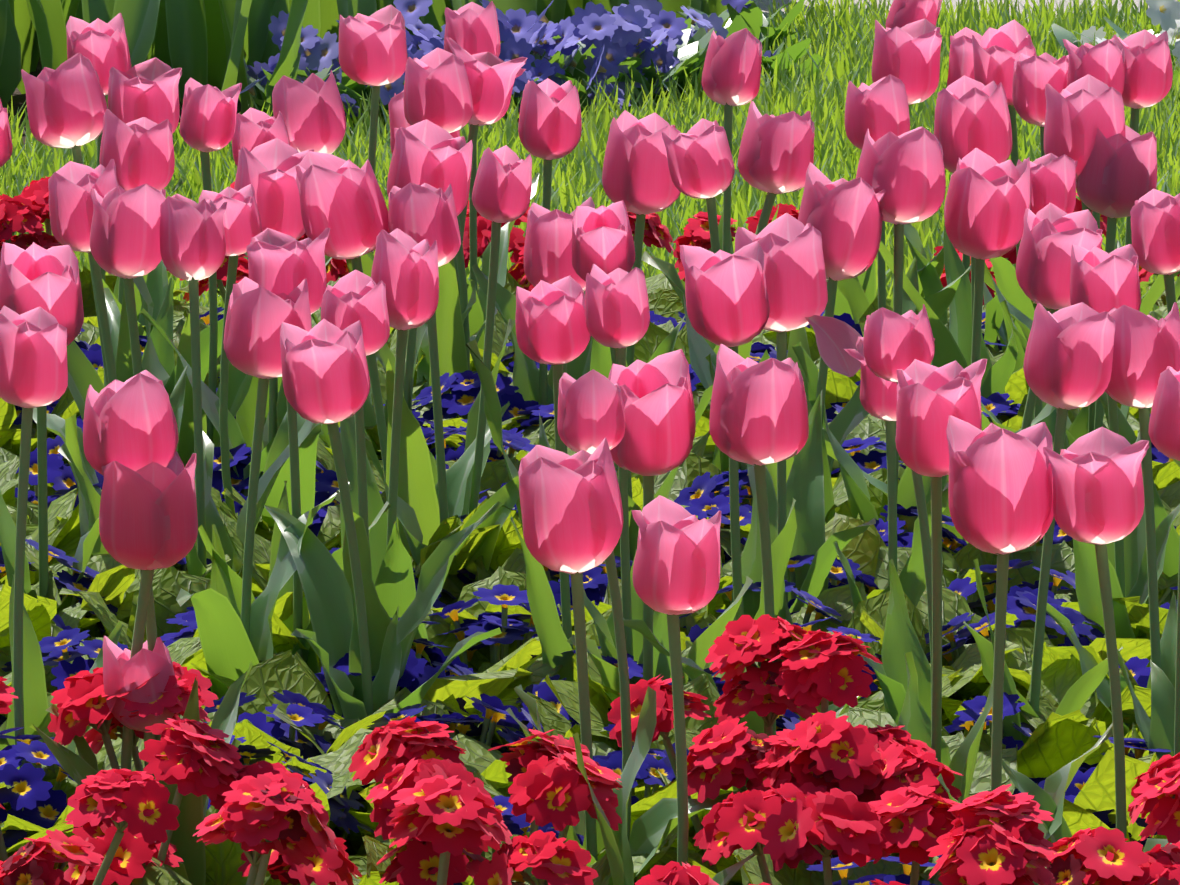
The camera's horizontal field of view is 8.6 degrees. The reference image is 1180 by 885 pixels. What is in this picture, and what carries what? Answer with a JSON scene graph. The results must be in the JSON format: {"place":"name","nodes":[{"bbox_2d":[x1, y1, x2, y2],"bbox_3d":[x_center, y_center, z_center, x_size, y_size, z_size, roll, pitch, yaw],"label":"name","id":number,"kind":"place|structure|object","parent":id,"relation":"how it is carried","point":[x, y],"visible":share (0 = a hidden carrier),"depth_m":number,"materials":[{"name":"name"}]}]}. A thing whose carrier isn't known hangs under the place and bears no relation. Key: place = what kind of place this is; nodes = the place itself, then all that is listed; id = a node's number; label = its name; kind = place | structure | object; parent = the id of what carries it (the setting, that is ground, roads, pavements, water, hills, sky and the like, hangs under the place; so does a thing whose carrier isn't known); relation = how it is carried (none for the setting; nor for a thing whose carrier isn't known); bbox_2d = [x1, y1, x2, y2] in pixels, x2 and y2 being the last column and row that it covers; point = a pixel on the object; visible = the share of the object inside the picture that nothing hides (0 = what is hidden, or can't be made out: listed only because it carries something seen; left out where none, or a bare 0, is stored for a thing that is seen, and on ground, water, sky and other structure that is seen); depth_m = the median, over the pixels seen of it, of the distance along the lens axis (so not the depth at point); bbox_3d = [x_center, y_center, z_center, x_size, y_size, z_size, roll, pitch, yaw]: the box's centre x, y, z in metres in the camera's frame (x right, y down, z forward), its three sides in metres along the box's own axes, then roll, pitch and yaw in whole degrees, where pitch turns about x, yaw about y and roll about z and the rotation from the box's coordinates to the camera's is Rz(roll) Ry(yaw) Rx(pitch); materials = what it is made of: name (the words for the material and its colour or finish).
{"place":"outdoors","nodes":[
{"label":"outdoors","id":0,"kind":"place"},
{"bbox_2d":[6,57,718,150],"bbox_3d":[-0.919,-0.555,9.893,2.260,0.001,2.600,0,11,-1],"label":"bed soil","id":1,"kind":"structure","parent":0,"point":[18,99],"depth_m":9.02,"materials":[{"name":"brown soil"}]},
{"bbox_2d":[0,0,1179,139],"bbox_3d":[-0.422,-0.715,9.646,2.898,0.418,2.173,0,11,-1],"label":"bed plants","id":2,"kind":"object","parent":1,"relation":"on","point":[258,49],"visible":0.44,"depth_m":8.87,"materials":[{"name":"blue plant"}]},
{"bbox_2d":[0,0,1179,313],"bbox_3d":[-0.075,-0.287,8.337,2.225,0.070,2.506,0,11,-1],"label":"lawn grass","id":3,"kind":"structure","parent":0,"point":[842,36],"depth_m":8.56,"materials":[{"name":"green plant"}]},
{"bbox_2d":[752,0,1177,33],"bbox_3d":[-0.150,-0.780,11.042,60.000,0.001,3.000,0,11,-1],"label":"gravel path","id":4,"kind":"structure","parent":0,"point":[764,9],"depth_m":9.84,"materials":[{"name":"beige gravel"}]},
{"label":"bed soil","id":5,"kind":"structure","parent":0,"visible":0},
{"bbox_2d":[0,176,1179,884],"bbox_3d":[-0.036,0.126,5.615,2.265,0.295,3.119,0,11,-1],"label":"primulas","id":6,"kind":"object","parent":5,"relation":"on","point":[458,778],"visible":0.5,"depth_m":5.14,"materials":[{"name":"red plant"}]},
{"bbox_2d":[0,0,1179,884],"bbox_3d":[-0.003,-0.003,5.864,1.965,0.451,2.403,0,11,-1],"label":"tulips","id":7,"kind":"object","parent":5,"relation":"on","point":[1071,324],"visible":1,"depth_m":5.62,"materials":[{"name":"pink plant"}]}
]}

